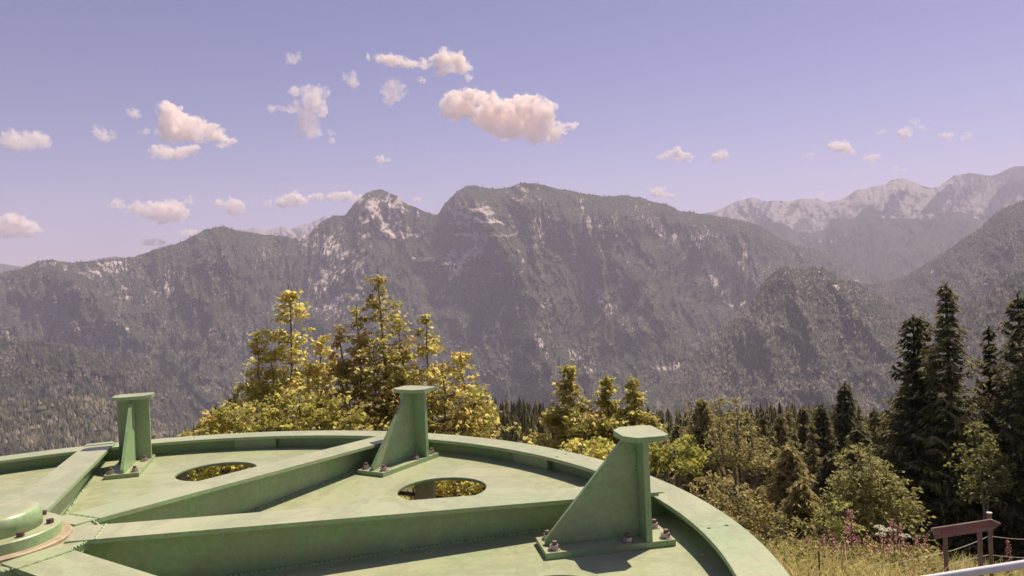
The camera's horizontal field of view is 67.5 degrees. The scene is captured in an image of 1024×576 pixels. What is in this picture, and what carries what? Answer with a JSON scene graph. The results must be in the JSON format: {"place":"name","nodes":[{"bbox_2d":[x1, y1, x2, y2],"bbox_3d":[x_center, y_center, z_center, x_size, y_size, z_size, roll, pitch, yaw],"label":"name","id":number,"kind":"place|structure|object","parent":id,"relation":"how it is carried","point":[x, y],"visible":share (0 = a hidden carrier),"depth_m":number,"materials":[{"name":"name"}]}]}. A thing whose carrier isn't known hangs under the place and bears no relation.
{"place":"outdoors","nodes":[
{"label":"outdoors","id":0,"kind":"place"},
{"bbox_2d":[0,256,121,272],"bbox_3d":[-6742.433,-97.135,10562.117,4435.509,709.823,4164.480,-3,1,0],"label":"range","id":1,"kind":"structure","parent":0,"point":[5,267],"depth_m":10998.90,"materials":[{"name":"grey stone"}]},
{"bbox_2d":[0,394,180,455],"bbox_3d":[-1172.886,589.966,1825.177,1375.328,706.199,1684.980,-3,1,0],"label":"foothill","id":2,"kind":"structure","parent":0,"point":[37,424],"depth_m":1733.58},
{"bbox_2d":[0,334,205,436],"bbox_3d":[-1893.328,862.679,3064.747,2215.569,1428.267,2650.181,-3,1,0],"label":"foothill","id":3,"kind":"structure","parent":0,"point":[29,369],"depth_m":2844.82,"materials":[{"name":"green plant"}]},
{"bbox_2d":[237,216,328,237],"bbox_3d":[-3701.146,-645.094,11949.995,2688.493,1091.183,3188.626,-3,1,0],"label":"range","id":4,"kind":"structure","parent":0,"point":[301,230],"depth_m":12569.03,"materials":[{"name":"grey stone"}]},
{"bbox_2d":[0,182,873,433],"bbox_3d":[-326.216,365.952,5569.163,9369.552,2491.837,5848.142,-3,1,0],"label":"mountain","id":5,"kind":"structure","parent":0,"point":[521,290],"depth_m":5091.16,"materials":[{"name":"grey stone"}]},
{"bbox_2d":[0,0,1023,266],"label":"sky","id":6,"kind":"structure","parent":0,"point":[129,128],"materials":[{"name":"blue"}]},
{"bbox_2d":[677,413,682,435],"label":"conifer","id":7,"kind":"object","parent":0,"point":[680,421],"visible":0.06,"depth_m":143.65,"materials":[{"name":"green plant"}]},
{"bbox_2d":[401,487,967,565],"bbox_3d":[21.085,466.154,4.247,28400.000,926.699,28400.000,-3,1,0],"label":"ground","id":8,"kind":"structure","parent":0,"point":[405,489],"depth_m":194.20,"materials":[{"name":"soil"}]},
{"bbox_2d":[188,419,215,480],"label":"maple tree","id":9,"kind":"object","parent":8,"relation":"on","point":[195,428],"depth_m":27.57,"materials":[{"name":"green plant"}]},
{"bbox_2d":[176,402,259,473],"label":"maple tree","id":10,"kind":"object","parent":8,"relation":"on","point":[213,421],"visible":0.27,"depth_m":14.49,"materials":[{"name":"yellow plant"}]},
{"bbox_2d":[187,464,253,480],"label":"maple tree","id":11,"kind":"object","parent":8,"relation":"on","point":[204,473],"visible":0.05,"depth_m":13.40,"materials":[{"name":"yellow plant"}]},
{"bbox_2d":[224,390,246,471],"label":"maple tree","id":12,"kind":"object","parent":8,"relation":"on","point":[234,400],"visible":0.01,"depth_m":31.85,"materials":[{"name":"green plant"}]},
{"bbox_2d":[218,285,348,432],"bbox_3d":[-4.940,3.475,16.635,3.328,7.125,2.806,-3,1,0],"label":"maple tree","id":13,"kind":"object","parent":8,"relation":"on","point":[254,388],"visible":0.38,"depth_m":16.65,"materials":[{"name":"green plant"}]},
{"bbox_2d":[201,385,389,468],"bbox_3d":[-3.824,4.080,14.717,3.598,4.477,2.964,-3,1,-38],"label":"maple tree","id":14,"kind":"object","parent":8,"relation":"on","point":[305,420],"visible":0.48,"depth_m":14.51,"materials":[{"name":"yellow plant"}]},
{"bbox_2d":[312,269,447,432],"bbox_3d":[-2.835,3.209,16.683,3.197,7.237,3.038,-3,1,0],"label":"maple tree","id":15,"kind":"object","parent":8,"relation":"on","point":[356,378],"visible":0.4,"depth_m":16.48,"materials":[{"name":"green plant"}]},
{"bbox_2d":[0,385,789,575],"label":"wheel","id":16,"kind":"object","parent":8,"relation":"on","point":[133,501],"visible":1,"depth_m":3.73,"materials":[{"name":"green paint"}]},
{"bbox_2d":[398,480,485,499],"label":"maple tree","id":17,"kind":"object","parent":8,"relation":"on","point":[447,486],"visible":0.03,"depth_m":14.42,"materials":[{"name":"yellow plant"}]},
{"bbox_2d":[382,313,521,496],"bbox_3d":[-1.155,3.485,16.088,2.780,5.993,2.633,-3,1,0],"label":"maple tree","id":18,"kind":"object","parent":8,"relation":"on","point":[469,423],"visible":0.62,"depth_m":16.03,"materials":[{"name":"yellow plant"}]},
{"bbox_2d":[468,421,485,494],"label":"conifer","id":19,"kind":"object","parent":8,"relation":"on","point":[483,488],"visible":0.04,"depth_m":155.44,"materials":[{"name":"green plant"}]},
{"bbox_2d":[491,418,503,439],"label":"conifer","id":20,"kind":"object","parent":8,"relation":"on","point":[497,429],"visible":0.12,"depth_m":156.84,"materials":[{"name":"green plant"}]},
{"bbox_2d":[500,399,506,434],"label":"conifer","id":21,"kind":"object","parent":8,"relation":"on","point":[502,407],"visible":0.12,"depth_m":248.42,"materials":[{"name":"green plant"}]},
{"bbox_2d":[501,411,506,439],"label":"conifer","id":22,"kind":"object","parent":8,"relation":"on","point":[504,423],"visible":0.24,"depth_m":201.05,"materials":[{"name":"green plant"}]},
{"bbox_2d":[503,415,510,440],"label":"conifer","id":23,"kind":"object","parent":8,"relation":"on","point":[507,421],"visible":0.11,"depth_m":167.68,"materials":[{"name":"green plant"}]},
{"bbox_2d":[504,398,510,422],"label":"conifer","id":24,"kind":"object","parent":8,"relation":"on","point":[507,406],"visible":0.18,"depth_m":321.56,"materials":[{"name":"green plant"}]},
{"bbox_2d":[506,414,521,442],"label":"conifer","id":25,"kind":"object","parent":8,"relation":"on","point":[510,425],"visible":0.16,"depth_m":158.59,"materials":[{"name":"green plant"}]},
{"bbox_2d":[511,411,523,442],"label":"conifer","id":26,"kind":"object","parent":8,"relation":"on","point":[514,435],"visible":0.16,"depth_m":150.73,"materials":[{"name":"green plant"}]},
{"bbox_2d":[516,398,522,423],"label":"conifer","id":27,"kind":"object","parent":8,"relation":"on","point":[519,407],"visible":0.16,"depth_m":289.10,"materials":[{"name":"green plant"}]},
{"bbox_2d":[520,413,526,441],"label":"conifer","id":28,"kind":"object","parent":8,"relation":"on","point":[523,420],"visible":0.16,"depth_m":167.74,"materials":[{"name":"green plant"}]},
{"bbox_2d":[520,401,530,430],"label":"conifer","id":29,"kind":"object","parent":8,"relation":"on","point":[524,408],"visible":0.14,"depth_m":255.20,"materials":[{"name":"green plant"}]},
{"bbox_2d":[522,410,534,443],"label":"conifer","id":30,"kind":"object","parent":8,"relation":"on","point":[526,432],"visible":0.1,"depth_m":163.83,"materials":[{"name":"green plant"}]},
{"bbox_2d":[527,401,532,417],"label":"conifer","id":31,"kind":"object","parent":8,"relation":"on","point":[529,409],"visible":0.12,"depth_m":261.79,"materials":[{"name":"green plant"}]},
{"bbox_2d":[528,412,539,444],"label":"conifer","id":32,"kind":"object","parent":8,"relation":"on","point":[532,422],"visible":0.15,"depth_m":161.36,"materials":[{"name":"green plant"}]},
{"bbox_2d":[534,400,538,415],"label":"conifer","id":33,"kind":"object","parent":8,"relation":"on","point":[536,408],"visible":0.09,"depth_m":291.34,"materials":[{"name":"green plant"}]},
{"bbox_2d":[535,411,548,447],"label":"conifer","id":34,"kind":"object","parent":8,"relation":"on","point":[537,418],"visible":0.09,"depth_m":179.03,"materials":[{"name":"green plant"}]},
{"bbox_2d":[539,416,547,446],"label":"conifer","id":35,"kind":"object","parent":8,"relation":"on","point":[542,429],"visible":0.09,"depth_m":168.74,"materials":[{"name":"green plant"}]},
{"bbox_2d":[528,436,615,459],"bbox_3d":[1.233,4.491,15.441,2.724,3.000,1.491,-3,1,0],"label":"bush","id":36,"kind":"object","parent":8,"relation":"on","point":[572,445],"visible":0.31,"depth_m":15.40,"materials":[{"name":"yellow plant"}]},
{"bbox_2d":[519,362,667,456],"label":"maple tree","id":37,"kind":"object","parent":8,"relation":"on","point":[564,427],"visible":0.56,"depth_m":20.24,"materials":[{"name":"green plant"}]},
{"bbox_2d":[655,426,671,480],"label":"spruce tree","id":38,"kind":"object","parent":8,"relation":"on","point":[660,477],"visible":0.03,"depth_m":51.16,"materials":[{"name":"green plant"}]},
{"bbox_2d":[659,407,668,441],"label":"conifer","id":39,"kind":"object","parent":8,"relation":"on","point":[662,416],"visible":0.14,"depth_m":153.18,"materials":[{"name":"green plant"}]},
{"bbox_2d":[664,406,673,443],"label":"conifer","id":40,"kind":"object","parent":8,"relation":"on","point":[668,420],"visible":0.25,"depth_m":162.91,"materials":[{"name":"green plant"}]},
{"bbox_2d":[673,409,682,431],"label":"conifer","id":41,"kind":"object","parent":8,"relation":"on","point":[676,414],"visible":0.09,"depth_m":145.26,"materials":[{"name":"green plant"}]},
{"bbox_2d":[662,422,696,489],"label":"spruce tree","id":42,"kind":"object","parent":8,"relation":"on","point":[676,434],"visible":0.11,"depth_m":46.98,"materials":[{"name":"green plant"}]},
{"bbox_2d":[649,434,713,487],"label":"maple tree","id":43,"kind":"object","parent":8,"relation":"on","point":[661,454],"visible":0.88,"depth_m":15.55,"materials":[{"name":"green plant"}]},
{"bbox_2d":[683,413,688,432],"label":"conifer","id":44,"kind":"object","parent":8,"relation":"on","point":[684,423],"visible":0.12,"depth_m":146.79,"materials":[{"name":"green plant"}]},
{"bbox_2d":[674,396,733,453],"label":"broadleaf tree","id":45,"kind":"object","parent":8,"relation":"on","point":[712,409],"visible":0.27,"depth_m":32.07,"materials":[{"name":"green plant"}]},
{"bbox_2d":[667,398,755,524],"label":"fir tree","id":46,"kind":"object","parent":8,"relation":"on","point":[701,420],"visible":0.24,"depth_m":29.91,"materials":[{"name":"green plant"}]},
{"bbox_2d":[727,409,734,437],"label":"conifer","id":47,"kind":"object","parent":8,"relation":"on","point":[732,426],"visible":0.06,"depth_m":144.61,"materials":[{"name":"green plant"}]},
{"bbox_2d":[714,423,750,513],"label":"spruce tree","id":48,"kind":"object","parent":8,"relation":"on","point":[729,467],"visible":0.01,"depth_m":43.29,"materials":[{"name":"green plant"}]},
{"bbox_2d":[685,395,780,517],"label":"broadleaf tree","id":49,"kind":"object","parent":8,"relation":"on","point":[750,460],"visible":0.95,"depth_m":25.94,"materials":[{"name":"green plant"}]},
{"bbox_2d":[727,421,747,489],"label":"conifer","id":50,"kind":"object","parent":8,"relation":"on","point":[731,439],"visible":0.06,"depth_m":82.12,"materials":[{"name":"green plant"}]},
{"bbox_2d":[681,470,799,553],"bbox_3d":[4.860,5.395,17.465,3.160,2.478,1.986,-2,1,22],"label":"shrub","id":51,"kind":"object","parent":8,"relation":"on","point":[711,498],"visible":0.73,"depth_m":17.25,"materials":[{"name":"green plant"}]},
{"bbox_2d":[739,404,756,437],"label":"conifer","id":52,"kind":"object","parent":8,"relation":"on","point":[745,410],"visible":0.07,"depth_m":127.65,"materials":[{"name":"green plant"}]},
{"bbox_2d":[736,413,761,523],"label":"spruce tree","id":53,"kind":"object","parent":8,"relation":"on","point":[748,437],"visible":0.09,"depth_m":57.45,"materials":[{"name":"green plant"}]},
{"bbox_2d":[747,405,756,433],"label":"conifer","id":54,"kind":"object","parent":8,"relation":"on","point":[751,415],"visible":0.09,"depth_m":157.23,"materials":[{"name":"green plant"}]},
{"bbox_2d":[753,404,758,424],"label":"conifer","id":55,"kind":"object","parent":8,"relation":"on","point":[756,411],"visible":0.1,"depth_m":179.32,"materials":[{"name":"green plant"}]},
{"bbox_2d":[743,408,774,533],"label":"spruce tree","id":56,"kind":"object","parent":8,"relation":"on","point":[763,430],"visible":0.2,"depth_m":55.22,"materials":[{"name":"green plant"}]},
{"bbox_2d":[757,410,767,435],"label":"conifer","id":57,"kind":"object","parent":8,"relation":"on","point":[761,418],"visible":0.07,"depth_m":143.26,"materials":[{"name":"green plant"}]},
{"bbox_2d":[765,400,774,437],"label":"conifer","id":58,"kind":"object","parent":8,"relation":"on","point":[771,408],"visible":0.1,"depth_m":155.52,"materials":[{"name":"green plant"}]},
{"bbox_2d":[763,425,780,502],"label":"spruce tree","id":59,"kind":"object","parent":8,"relation":"on","point":[772,432],"visible":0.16,"depth_m":47.48,"materials":[{"name":"green plant"}]},
{"bbox_2d":[770,404,779,437],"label":"conifer","id":60,"kind":"object","parent":8,"relation":"on","point":[774,412],"visible":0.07,"depth_m":136.86,"materials":[{"name":"green plant"}]},
{"bbox_2d":[756,413,802,537],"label":"spruce tree","id":61,"kind":"object","parent":8,"relation":"on","point":[781,430],"visible":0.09,"depth_m":49.14,"materials":[{"name":"green plant"}]},
{"bbox_2d":[782,409,801,455],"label":"spruce tree","id":62,"kind":"object","parent":8,"relation":"on","point":[788,413],"visible":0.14,"depth_m":60.29,"materials":[{"name":"green plant"}]},
{"bbox_2d":[743,442,842,548],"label":"fir tree","id":63,"kind":"object","parent":8,"relation":"on","point":[787,466],"visible":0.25,"depth_m":23.45,"materials":[{"name":"green plant"}]},
{"bbox_2d":[791,400,801,429],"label":"conifer","id":64,"kind":"object","parent":8,"relation":"on","point":[794,410],"visible":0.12,"depth_m":124.82,"materials":[{"name":"green plant"}]},
{"bbox_2d":[788,426,810,488],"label":"spruce tree","id":65,"kind":"object","parent":8,"relation":"on","point":[794,441],"visible":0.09,"depth_m":47.03,"materials":[{"name":"green plant"}]},
{"bbox_2d":[759,480,840,549],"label":"fir tree","id":66,"kind":"object","parent":8,"relation":"on","point":[801,505],"visible":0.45,"depth_m":21.50,"materials":[{"name":"green plant"}]},
{"bbox_2d":[794,405,821,466],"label":"spruce tree","id":67,"kind":"object","parent":8,"relation":"on","point":[803,432],"visible":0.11,"depth_m":61.70,"materials":[{"name":"green plant"}]},
{"bbox_2d":[807,402,813,424],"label":"conifer","id":68,"kind":"object","parent":8,"relation":"on","point":[810,411],"visible":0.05,"depth_m":161.82,"materials":[{"name":"green plant"}]},
{"bbox_2d":[802,420,821,491],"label":"spruce tree","id":69,"kind":"object","parent":8,"relation":"on","point":[812,451],"visible":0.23,"depth_m":50.41,"materials":[{"name":"green plant"}]},
{"bbox_2d":[803,401,845,485],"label":"spruce tree","id":70,"kind":"object","parent":8,"relation":"on","point":[823,424],"visible":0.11,"depth_m":53.73,"materials":[{"name":"green plant"}]},
{"bbox_2d":[790,492,868,555],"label":"sapling","id":71,"kind":"object","parent":8,"relation":"on","point":[837,526],"visible":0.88,"depth_m":18.04,"materials":[{"name":"green plant"}]},
{"bbox_2d":[825,413,840,453],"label":"spruce tree","id":72,"kind":"object","parent":8,"relation":"on","point":[831,417],"visible":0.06,"depth_m":57.36,"materials":[{"name":"green plant"}]},
{"bbox_2d":[828,534,838,562],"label":"fireweed","id":73,"kind":"object","parent":8,"relation":"on","point":[832,535],"visible":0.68,"depth_m":16.14,"materials":[{"name":"pink plant"}]},
{"bbox_2d":[811,448,872,549],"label":"spruce tree","id":74,"kind":"object","parent":8,"relation":"on","point":[824,472],"visible":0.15,"depth_m":38.78,"materials":[{"name":"green plant"}]},
{"bbox_2d":[822,381,871,466],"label":"spruce tree","id":75,"kind":"object","parent":8,"relation":"on","point":[846,410],"visible":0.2,"depth_m":56.75,"materials":[{"name":"green plant"}]},
{"bbox_2d":[844,524,854,557],"bbox_3d":[7.440,5.811,16.840,0.372,1.269,0.328,-2,1,16],"label":"fireweed","id":76,"kind":"object","parent":8,"relation":"on","point":[850,539],"visible":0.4,"depth_m":16.83,"materials":[{"name":"pink plant"}]},
{"bbox_2d":[842,509,859,566],"bbox_3d":[6.930,5.286,15.707,0.417,1.576,0.428,-3,1,0],"label":"fireweed","id":77,"kind":"object","parent":8,"relation":"on","point":[855,546],"visible":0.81,"depth_m":15.66,"materials":[{"name":"pink plant"}]},
{"bbox_2d":[854,404,868,436],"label":"spruce tree","id":78,"kind":"object","parent":8,"relation":"on","point":[859,410],"visible":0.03,"depth_m":60.33,"materials":[{"name":"green plant"}]},
{"bbox_2d":[838,423,906,545],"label":"spruce tree","id":79,"kind":"object","parent":8,"relation":"on","point":[858,436],"visible":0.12,"depth_m":40.95,"materials":[{"name":"green plant"}]},
{"bbox_2d":[813,442,936,551],"bbox_3d":[10.128,6.178,21.446,2.947,3.682,3.134,-3,1,-44],"label":"broadleaf bush","id":80,"kind":"object","parent":8,"relation":"on","point":[861,496],"visible":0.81,"depth_m":21.09,"materials":[{"name":"green plant"}]},
{"bbox_2d":[867,406,882,465],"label":"spruce tree","id":81,"kind":"object","parent":8,"relation":"on","point":[873,422],"visible":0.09,"depth_m":54.36,"materials":[{"name":"green plant"}]},
{"bbox_2d":[736,518,1023,575],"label":"grass","id":82,"kind":"structure","parent":8,"relation":"on","point":[809,571],"depth_m":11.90,"materials":[{"name":"plant"}]},
{"bbox_2d":[873,410,890,469],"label":"spruce tree","id":83,"kind":"object","parent":8,"relation":"on","point":[883,425],"visible":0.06,"depth_m":54.14,"materials":[{"name":"green plant"}]},
{"bbox_2d":[876,535,887,563],"bbox_3d":[7.946,5.820,16.426,0.273,1.071,0.302,-3,1,-1],"label":"fireweed","id":84,"kind":"object","parent":8,"relation":"on","point":[883,546],"visible":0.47,"depth_m":16.39,"materials":[{"name":"pink plant"}]},
{"bbox_2d":[887,518,899,562],"bbox_3d":[7.642,5.322,15.361,0.295,1.438,0.335,-3,1,-25],"label":"fireweed","id":85,"kind":"object","parent":8,"relation":"on","point":[894,544],"visible":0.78,"depth_m":15.36,"materials":[{"name":"pink plant"}]},
{"bbox_2d":[875,387,916,553],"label":"spruce tree","id":86,"kind":"object","parent":8,"relation":"on","point":[893,408],"visible":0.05,"depth_m":42.02,"materials":[{"name":"green plant"}]},
{"bbox_2d":[895,523,907,559],"bbox_3d":[8.355,5.726,16.436,0.243,1.348,0.268,-3,1,-44],"label":"fireweed","id":87,"kind":"object","parent":8,"relation":"on","point":[903,554],"visible":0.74,"depth_m":16.43,"materials":[{"name":"pink plant"}]},
{"bbox_2d":[914,537,922,568],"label":"fireweed","id":88,"kind":"object","parent":8,"relation":"on","point":[918,543],"visible":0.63,"depth_m":15.31,"materials":[{"name":"pink plant"}]},
{"bbox_2d":[818,512,1023,575],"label":"fence","id":89,"kind":"object","parent":8,"relation":"on","point":[990,540],"visible":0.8,"depth_m":12.47,"materials":[{"name":"weathered wood"},{"name":"rope"}]},
{"bbox_2d":[922,534,930,567],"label":"fireweed","id":90,"kind":"object","parent":8,"relation":"on","point":[926,539],"visible":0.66,"depth_m":15.89,"materials":[{"name":"pink plant"}]},
{"bbox_2d":[865,312,997,557],"bbox_3d":[19.215,7.325,36.116,5.587,12.407,5.432,-3,1,0],"label":"spruce tree","id":91,"kind":"object","parent":8,"relation":"on","point":[916,382],"visible":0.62,"depth_m":36.13,"materials":[{"name":"green plant"}]},
{"bbox_2d":[894,316,984,552],"bbox_3d":[20.485,7.631,37.541,4.547,12.710,4.478,-2,1,40],"label":"spruce tree","id":92,"kind":"object","parent":8,"relation":"on","point":[927,324],"visible":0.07,"depth_m":37.33,"materials":[{"name":"green plant"}]},
{"bbox_2d":[895,385,983,563],"bbox_3d":[23.386,9.992,39.939,5.343,10.285,5.220,-3,1,-19],"label":"spruce tree","id":93,"kind":"object","parent":8,"relation":"on","point":[965,396],"visible":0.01,"depth_m":39.52,"materials":[{"name":"green plant"}]},
{"bbox_2d":[890,281,1018,564],"bbox_3d":[19.960,6.426,34.822,5.209,13.596,5.838,-3,1,0],"label":"spruce tree","id":94,"kind":"object","parent":8,"relation":"on","point":[956,416],"visible":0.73,"depth_m":34.43,"materials":[{"name":"green plant"}]},
{"bbox_2d":[931,519,1000,575],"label":"arrow sign","id":95,"kind":"object","parent":8,"relation":"on","point":[977,527],"visible":1,"depth_m":9.71,"materials":[{"name":"red paint"}]},
{"bbox_2d":[922,560,1023,575],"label":"white railing","id":96,"kind":"object","parent":8,"relation":"on","point":[997,568],"visible":1,"depth_m":3.93,"materials":[{"name":"metal"}]},
{"bbox_2d":[925,419,1023,545],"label":"broadleaf tree","id":97,"kind":"object","parent":8,"relation":"on","point":[1002,471],"visible":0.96,"depth_m":30.79,"materials":[{"name":"green plant"}]},
{"bbox_2d":[962,374,1019,562],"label":"spruce tree","id":98,"kind":"object","parent":8,"relation":"on","point":[1004,378],"visible":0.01,"depth_m":38.02,"materials":[{"name":"green plant"}]},
{"bbox_2d":[960,289,1023,564],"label":"spruce tree","id":99,"kind":"object","parent":8,"relation":"on","point":[1018,316],"visible":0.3,"depth_m":34.31,"materials":[{"name":"green plant"}]},
{"bbox_2d":[962,323,1021,562],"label":"spruce tree","id":100,"kind":"object","parent":8,"relation":"on","point":[988,357],"visible":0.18,"depth_m":36.55,"materials":[{"name":"green plant"}]},
{"bbox_2d":[976,324,1023,565],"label":"spruce tree","id":101,"kind":"object","parent":8,"relation":"on","point":[1015,520],"visible":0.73,"depth_m":31.64,"materials":[{"name":"green plant"}]},
{"bbox_2d":[1004,540,1012,575],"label":"fireweed","id":102,"kind":"object","parent":8,"relation":"on","point":[1009,550],"visible":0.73,"depth_m":15.31,"materials":[{"name":"pink plant"}]},
{"bbox_2d":[630,263,936,432],"bbox_3d":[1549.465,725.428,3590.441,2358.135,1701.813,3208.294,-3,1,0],"label":"mountain","id":103,"kind":"structure","parent":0,"point":[813,336],"depth_m":3028.34,"materials":[{"name":"green plant"}]},
{"bbox_2d":[705,166,1023,232],"bbox_3d":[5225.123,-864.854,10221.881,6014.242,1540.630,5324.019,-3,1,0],"label":"range","id":104,"kind":"structure","parent":0,"point":[983,198],"depth_m":10522.00,"materials":[{"name":"grey stone"}]},
{"bbox_2d":[761,206,984,283],"bbox_3d":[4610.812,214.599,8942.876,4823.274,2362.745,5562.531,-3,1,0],"label":"valley hill","id":105,"kind":"structure","parent":0,"point":[867,240],"depth_m":8200.64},
{"bbox_2d":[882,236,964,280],"bbox_3d":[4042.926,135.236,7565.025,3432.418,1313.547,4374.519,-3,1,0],"label":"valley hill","id":106,"kind":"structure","parent":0,"point":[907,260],"depth_m":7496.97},
{"bbox_2d":[860,200,1023,335],"bbox_3d":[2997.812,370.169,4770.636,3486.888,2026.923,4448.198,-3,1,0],"label":"ridge","id":107,"kind":"structure","parent":0,"point":[985,257],"depth_m":4322.59,"materials":[{"name":"green plant"}]},
{"bbox_2d":[932,268,1023,424],"bbox_3d":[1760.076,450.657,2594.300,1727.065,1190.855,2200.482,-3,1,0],"label":"ridge","id":108,"kind":"structure","parent":0,"point":[977,315],"depth_m":2345.27,"materials":[{"name":"green plant"}]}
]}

